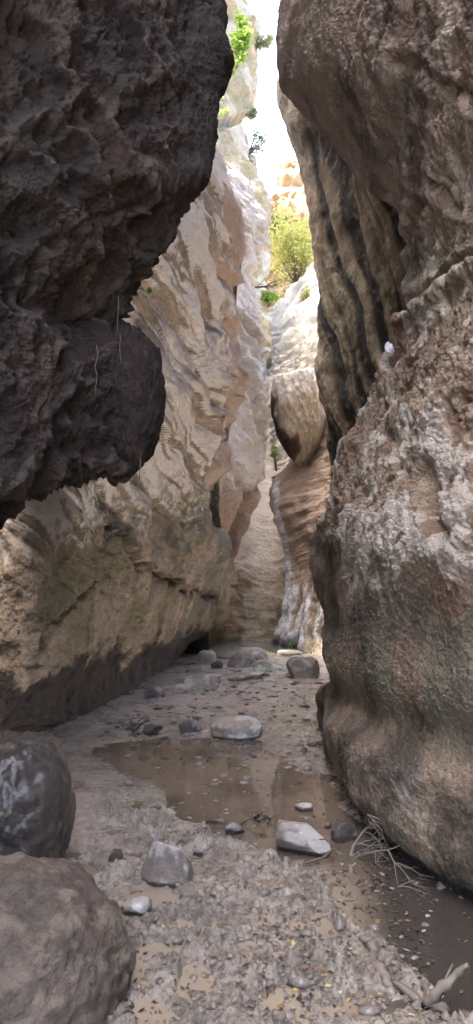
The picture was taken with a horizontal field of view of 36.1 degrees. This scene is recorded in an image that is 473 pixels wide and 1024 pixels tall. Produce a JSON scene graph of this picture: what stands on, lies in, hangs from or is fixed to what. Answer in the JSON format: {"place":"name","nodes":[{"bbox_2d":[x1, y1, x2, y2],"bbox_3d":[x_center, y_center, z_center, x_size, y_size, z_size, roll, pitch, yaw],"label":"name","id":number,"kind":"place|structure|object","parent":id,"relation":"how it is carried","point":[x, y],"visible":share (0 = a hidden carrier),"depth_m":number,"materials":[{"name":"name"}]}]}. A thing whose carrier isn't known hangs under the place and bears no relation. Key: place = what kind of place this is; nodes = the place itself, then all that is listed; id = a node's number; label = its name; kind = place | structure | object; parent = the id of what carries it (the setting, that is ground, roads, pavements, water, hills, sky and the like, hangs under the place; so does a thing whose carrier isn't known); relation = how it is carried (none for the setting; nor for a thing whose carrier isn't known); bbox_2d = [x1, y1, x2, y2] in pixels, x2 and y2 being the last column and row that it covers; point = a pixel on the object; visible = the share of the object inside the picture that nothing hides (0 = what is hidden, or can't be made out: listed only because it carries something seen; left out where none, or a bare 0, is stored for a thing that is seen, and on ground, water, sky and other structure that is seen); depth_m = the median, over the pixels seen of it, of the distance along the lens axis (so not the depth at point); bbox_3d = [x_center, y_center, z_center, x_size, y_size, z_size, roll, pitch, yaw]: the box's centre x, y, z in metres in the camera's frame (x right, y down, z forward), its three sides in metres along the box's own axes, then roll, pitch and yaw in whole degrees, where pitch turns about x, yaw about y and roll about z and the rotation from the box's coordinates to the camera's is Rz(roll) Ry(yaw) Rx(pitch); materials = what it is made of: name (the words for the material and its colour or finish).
{"place":"outdoors","nodes":[
{"label":"outdoors","id":0,"kind":"place"},
{"bbox_2d":[0,147,248,731],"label":"cliff","id":1,"kind":"structure","parent":0,"point":[108,592],"depth_m":10.19,"materials":[{"name":"stone"}]},
{"bbox_2d":[0,0,234,529],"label":"overhang","id":2,"kind":"object","parent":1,"relation":"attached to","point":[109,121],"visible":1,"depth_m":4.92,"materials":[{"name":"brown stone"}]},
{"bbox_2d":[94,345,98,396],"bbox_3d":[-0.940,-0.944,4.871,0.027,0.360,0.015,1,-6,-13],"label":"hanging root","id":3,"kind":"object","parent":2,"relation":"hanging from","point":[95,369],"visible":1,"depth_m":4.87,"materials":[{"name":"grey plant"}]},
{"bbox_2d":[117,296,118,328],"bbox_3d":[-0.860,-1.434,5.271,0.015,0.278,0.015,0,-6,0],"label":"hanging root","id":4,"kind":"object","parent":2,"relation":"hanging from","point":[118,312],"visible":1,"depth_m":5.27,"materials":[{"name":"grey plant"}]},
{"bbox_2d":[184,167,270,653],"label":"cliff","id":5,"kind":"structure","parent":0,"point":[239,482],"depth_m":19.05,"materials":[{"name":"white stone"}]},
{"bbox_2d":[255,279,280,296],"bbox_3d":[0.936,-6.467,21.089,0.810,0.740,0.591,0,-6,0],"label":"dead branch","id":6,"kind":"object","parent":5,"relation":"attached to","point":[267,286],"visible":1,"depth_m":21.09,"materials":[{"name":"grey wood"}]},
{"bbox_2d":[216,0,271,464],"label":"cliff","id":7,"kind":"structure","parent":0,"point":[238,101],"depth_m":30.97,"materials":[{"name":"beige stone"}]},
{"bbox_2d":[219,108,229,115],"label":"sprig","id":8,"kind":"object","parent":7,"relation":"on","point":[223,111],"visible":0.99,"depth_m":28.20,"materials":[{"name":"yellow plant"}]},
{"bbox_2d":[228,6,254,68],"bbox_3d":[0.136,-19.205,29.620,1.212,2.488,1.286,0,-6,0],"label":"shrub","id":9,"kind":"object","parent":7,"relation":"on","point":[240,40],"visible":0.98,"depth_m":29.42,"materials":[{"name":"green plant"}]},
{"bbox_2d":[246,104,258,121],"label":"shrub","id":10,"kind":"object","parent":7,"relation":"on","point":[252,113],"visible":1,"depth_m":32.92,"materials":[{"name":"green plant"}]},
{"bbox_2d":[249,126,266,155],"bbox_3d":[0.943,-16.142,31.700,0.888,1.121,0.671,0,-6,0],"label":"shrub","id":11,"kind":"object","parent":7,"relation":"on","point":[256,146],"visible":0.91,"depth_m":31.75,"materials":[{"name":"green plant"}]},
{"bbox_2d":[254,28,275,52],"bbox_3d":[1.347,-23.043,35.464,1.236,1.219,0.973,3,-7,-30],"label":"shrub","id":12,"kind":"object","parent":7,"relation":"on","point":[261,43],"visible":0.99,"depth_m":35.38,"materials":[{"name":"green plant"}]},
{"bbox_2d":[261,290,279,307],"bbox_3d":[1.333,-8.457,28.759,0.836,0.691,0.684,1,-6,-9],"label":"shrub","id":13,"kind":"object","parent":7,"relation":"on","point":[269,298],"visible":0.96,"depth_m":28.69,"materials":[{"name":"green plant"}]},
{"bbox_2d":[38,638,472,1023],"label":"ground","id":14,"kind":"structure","parent":0,"point":[103,804],"depth_m":4.00,"materials":[{"name":"grey gravel"}]},
{"bbox_2d":[0,730,76,858],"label":"boulder","id":15,"kind":"object","parent":14,"relation":"on","point":[38,807],"visible":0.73,"depth_m":3.76,"materials":[{"name":"grey stone"}]},
{"bbox_2d":[0,851,136,1023],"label":"boulder","id":16,"kind":"object","parent":14,"relation":"on","point":[68,952],"visible":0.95,"depth_m":2.66,"materials":[{"name":"grey stone"}]},
{"bbox_2d":[108,849,123,861],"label":"stone","id":17,"kind":"object","parent":14,"relation":"on","point":[115,854],"visible":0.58,"depth_m":4.14,"materials":[{"name":"grey stone"}]},
{"bbox_2d":[112,715,150,731],"bbox_3d":[-1.143,2.340,8.081,0.395,0.162,0.458,2,-6,-20],"label":"twig heap","id":18,"kind":"object","parent":14,"relation":"on","point":[131,725],"visible":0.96,"depth_m":8.04,"materials":[{"name":"brown wood"}]},
{"bbox_2d":[120,896,151,915],"bbox_3d":[-0.503,1.947,3.571,0.171,0.104,0.165,0,-6,0],"label":"stone","id":19,"kind":"object","parent":14,"relation":"on","point":[140,905],"visible":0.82,"depth_m":3.53,"materials":[{"name":"grey stone"}]},
{"bbox_2d":[129,719,143,724],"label":"stone","id":20,"kind":"object","parent":14,"relation":"on","point":[134,720],"visible":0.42,"depth_m":8.23,"materials":[{"name":"grey stone"}]},
{"bbox_2d":[142,722,162,734],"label":"stone","id":21,"kind":"object","parent":14,"relation":"on","point":[152,728],"visible":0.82,"depth_m":7.78,"materials":[{"name":"grey stone"}]},
{"bbox_2d":[145,687,165,697],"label":"stone","id":22,"kind":"object","parent":14,"relation":"on","point":[155,692],"visible":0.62,"depth_m":10.11,"materials":[{"name":"grey stone"}]},
{"bbox_2d":[140,841,193,888],"bbox_3d":[-0.382,1.923,3.962,0.290,0.301,0.249,0,-6,0],"label":"stone","id":23,"kind":"object","parent":14,"relation":"on","point":[164,865],"visible":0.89,"depth_m":3.86,"materials":[{"name":"grey stone"}]},
{"bbox_2d":[173,684,188,693],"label":"stone","id":24,"kind":"object","parent":14,"relation":"on","point":[180,689],"visible":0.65,"depth_m":10.49,"materials":[{"name":"grey stone"}]},
{"bbox_2d":[179,720,200,731],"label":"stone","id":25,"kind":"object","parent":14,"relation":"on","point":[190,726],"visible":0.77,"depth_m":7.89,"materials":[{"name":"grey stone"}]},
{"bbox_2d":[193,847,203,857],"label":"stone","id":26,"kind":"object","parent":14,"relation":"on","point":[198,852],"visible":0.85,"depth_m":4.30,"materials":[{"name":"grey stone"}]},
{"bbox_2d":[184,674,220,688],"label":"stone","id":27,"kind":"object","parent":14,"relation":"on","point":[204,681],"visible":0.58,"depth_m":10.99,"materials":[{"name":"grey stone"}]},
{"bbox_2d":[197,650,215,664],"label":"stone","id":28,"kind":"object","parent":14,"relation":"on","point":[205,657],"visible":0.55,"depth_m":14.27,"materials":[{"name":"grey stone"}]},
{"bbox_2d":[91,669,323,763],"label":"gravel","id":29,"kind":"structure","parent":14,"relation":"on","point":[143,757],"depth_m":8.33,"materials":[{"name":"grey gravel"}]},
{"bbox_2d":[206,818,226,823],"bbox_3d":[-0.133,2.075,4.881,0.146,0.030,0.034,-2,-6,15],"label":"stick","id":30,"kind":"object","parent":14,"relation":"on","point":[214,820],"visible":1,"depth_m":4.88,"materials":[{"name":"brown wood"}]},
{"bbox_2d":[211,660,222,668],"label":"stone","id":31,"kind":"object","parent":14,"relation":"on","point":[218,664],"visible":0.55,"depth_m":13.55,"materials":[{"name":"grey stone"}]},
{"bbox_2d":[210,715,261,740],"bbox_3d":[-0.002,2.325,7.744,0.551,0.289,0.510,0,-6,0],"label":"stone","id":32,"kind":"object","parent":14,"relation":"on","point":[235,728],"visible":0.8,"depth_m":7.57,"materials":[{"name":"grey stone"}]},
{"bbox_2d":[227,671,263,681],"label":"stone","id":33,"kind":"object","parent":14,"relation":"on","point":[253,675],"visible":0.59,"depth_m":11.70,"materials":[{"name":"grey stone"}]},
{"bbox_2d":[227,647,267,667],"bbox_3d":[0.225,2.884,13.863,0.766,0.608,0.543,-2,-6,16],"label":"stone","id":34,"kind":"object","parent":14,"relation":"on","point":[249,657],"visible":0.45,"depth_m":13.65,"materials":[{"name":"grey stone"}]},
{"bbox_2d":[253,659,287,670],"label":"stone","id":35,"kind":"object","parent":14,"relation":"on","point":[268,665],"visible":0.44,"depth_m":12.83,"materials":[{"name":"grey stone"}]},
{"bbox_2d":[277,650,302,655],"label":"stone","id":36,"kind":"object","parent":14,"relation":"on","point":[288,652],"visible":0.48,"depth_m":15.80,"materials":[{"name":"beige stone"}]},
{"bbox_2d":[122,669,472,1022],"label":"leaf litter","id":37,"kind":"object","parent":14,"relation":"on","point":[281,1005],"visible":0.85,"depth_m":3.23,"materials":[{"name":"brown plant"}]},
{"bbox_2d":[275,820,330,857],"bbox_3d":[0.397,2.001,4.423,0.328,0.272,0.288,0,-6,0],"label":"stone","id":38,"kind":"object","parent":14,"relation":"on","point":[298,837],"visible":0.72,"depth_m":4.32,"materials":[{"name":"grey stone"}]},
{"bbox_2d":[286,655,319,677],"bbox_3d":[1.084,2.651,11.918,0.569,0.603,0.304,-2,-6,23],"label":"stone","id":39,"kind":"object","parent":14,"relation":"on","point":[303,666],"visible":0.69,"depth_m":11.80,"materials":[{"name":"grey stone"}]},
{"bbox_2d":[304,838,332,864],"bbox_3d":[0.414,1.979,4.219,0.292,0.100,0.149,3,-6,-26],"label":"stick","id":40,"kind":"object","parent":14,"relation":"on","point":[320,858],"visible":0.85,"depth_m":4.18,"materials":[{"name":"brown wood"}]},
{"bbox_2d":[209,640,304,658],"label":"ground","id":41,"kind":"structure","parent":0,"point":[225,650],"depth_m":17.96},
{"bbox_2d":[209,368,305,643],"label":"cliff","id":42,"kind":"structure","parent":0,"point":[257,587],"depth_m":22.54,"materials":[{"name":"stone"}]},
{"bbox_2d":[241,0,294,195],"label":"sky","id":43,"kind":"structure","parent":0,"point":[269,121],"materials":[{"name":"white"}]},
{"bbox_2d":[66,733,472,1023],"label":"stream water","id":44,"kind":"structure","parent":0,"point":[449,926],"depth_m":4.14,"materials":[{"name":"brown liquid"}]},
{"bbox_2d":[225,822,244,834],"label":"stone","id":45,"kind":"object","parent":44,"relation":"on","point":[233,828],"visible":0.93,"depth_m":4.69,"materials":[{"name":"grey stone"}]},
{"bbox_2d":[240,810,264,824],"bbox_3d":[0.109,2.046,4.867,0.168,0.098,0.080,0,-6,0],"label":"stick","id":46,"kind":"object","parent":44,"relation":"on","point":[244,821],"visible":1,"depth_m":4.89,"materials":[{"name":"brown wood"}]},
{"bbox_2d":[248,810,271,821],"bbox_3d":[0.163,2.085,4.991,0.109,0.060,0.174,4,-7,-33],"label":"bark clump","id":47,"kind":"object","parent":44,"relation":"on","point":[260,816],"visible":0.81,"depth_m":4.98,"materials":[{"name":"brown wood"}]},
{"bbox_2d":[123,738,435,1022],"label":"pebbles","id":48,"kind":"object","parent":44,"relation":"on","point":[339,921],"visible":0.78,"depth_m":3.14,"materials":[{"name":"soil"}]},
{"bbox_2d":[294,802,312,812],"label":"stone","id":49,"kind":"object","parent":44,"relation":"on","point":[304,807],"visible":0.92,"depth_m":5.16,"materials":[{"name":"white stone"}]},
{"bbox_2d":[325,823,330,828],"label":"stone","id":50,"kind":"object","parent":44,"relation":"on","point":[327,825],"visible":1,"depth_m":4.79,"materials":[{"name":"grey stone"}]},
{"bbox_2d":[331,821,357,842],"bbox_3d":[0.682,2.042,4.607,0.180,0.159,0.113,3,-6,-26],"label":"stone","id":51,"kind":"object","parent":44,"relation":"on","point":[343,832],"visible":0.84,"depth_m":4.57,"materials":[{"name":"grey stone"}]},
{"bbox_2d":[359,935,393,987],"bbox_3d":[0.588,1.890,3.069,0.089,0.071,0.372,0,-6,0],"label":"log","id":52,"kind":"object","parent":44,"relation":"on","point":[381,968],"visible":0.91,"depth_m":3.00,"materials":[{"name":"beige wood"}]},
{"bbox_2d":[349,814,433,897],"bbox_3d":[0.870,1.905,4.117,0.488,0.324,0.809,0,-6,0],"label":"fallen branch","id":53,"kind":"object","parent":44,"relation":"on","point":[369,851],"visible":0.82,"depth_m":4.25,"materials":[{"name":"grey wood"}]},
{"bbox_2d":[391,962,468,1009],"bbox_3d":[0.718,1.788,2.787,0.359,0.212,0.115,-5,-7,38],"label":"driftwood","id":54,"kind":"object","parent":44,"relation":"on","point":[437,991],"visible":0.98,"depth_m":2.72,"materials":[{"name":"beige wood"}]},
{"bbox_2d":[266,153,312,311],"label":"cliff","id":55,"kind":"structure","parent":0,"point":[288,183],"depth_m":44.64,"materials":[{"name":"stone"}]},
{"bbox_2d":[269,210,292,238],"bbox_3d":[1.973,-14.026,35.514,1.588,1.563,1.418,-5,-8,43],"label":"shrub","id":56,"kind":"object","parent":55,"relation":"on","point":[272,215],"visible":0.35,"depth_m":35.34,"materials":[{"name":"green plant"}]},
{"bbox_2d":[266,262,319,478],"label":"cliff","id":57,"kind":"structure","parent":0,"point":[293,328],"depth_m":29.64,"materials":[{"name":"stone"}]},
{"bbox_2d":[269,445,277,470],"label":"fern","id":58,"kind":"object","parent":57,"relation":"on","point":[273,454],"visible":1,"depth_m":24.33,"materials":[{"name":"green plant"}]},
{"bbox_2d":[267,198,313,295],"bbox_3d":[2.613,-12.378,34.446,4.194,5.358,3.850,0,-6,0],"label":"tree","id":59,"kind":"object","parent":57,"relation":"on","point":[286,247],"visible":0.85,"depth_m":34.16,"materials":[{"name":"yellow plant"}]},
{"bbox_2d":[298,286,310,300],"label":"shrub","id":60,"kind":"object","parent":57,"relation":"on","point":[304,295],"visible":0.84,"depth_m":31.04,"materials":[{"name":"yellow plant"}]},
{"bbox_2d":[269,416,331,654],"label":"cliff","id":61,"kind":"structure","parent":0,"point":[299,497],"depth_m":18.92,"materials":[{"name":"beige stone"}]},
{"bbox_2d":[271,367,325,466],"bbox_3d":[1.718,-2.578,19.987,1.573,2.769,2.261,0,-6,0],"label":"wedged boulder","id":62,"kind":"object","parent":61,"relation":"on","point":[298,414],"visible":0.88,"depth_m":19.12,"materials":[{"name":"stone"}]},
{"bbox_2d":[276,77,406,464],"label":"cliff","id":63,"kind":"structure","parent":0,"point":[359,243],"depth_m":12.23,"materials":[{"name":"stone"}]},
{"bbox_2d":[275,0,472,310],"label":"cliff","id":64,"kind":"structure","parent":0,"point":[378,94],"depth_m":6.55,"materials":[{"name":"stone"}]},
{"bbox_2d":[309,256,472,899],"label":"cliff","id":65,"kind":"structure","parent":0,"point":[391,553],"depth_m":4.70,"materials":[{"name":"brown stone"}]},
{"bbox_2d":[384,342,394,355],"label":"stone","id":66,"kind":"object","parent":65,"relation":"on","point":[389,349],"visible":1,"depth_m":7.17,"materials":[{"name":"white stone"}]}
]}

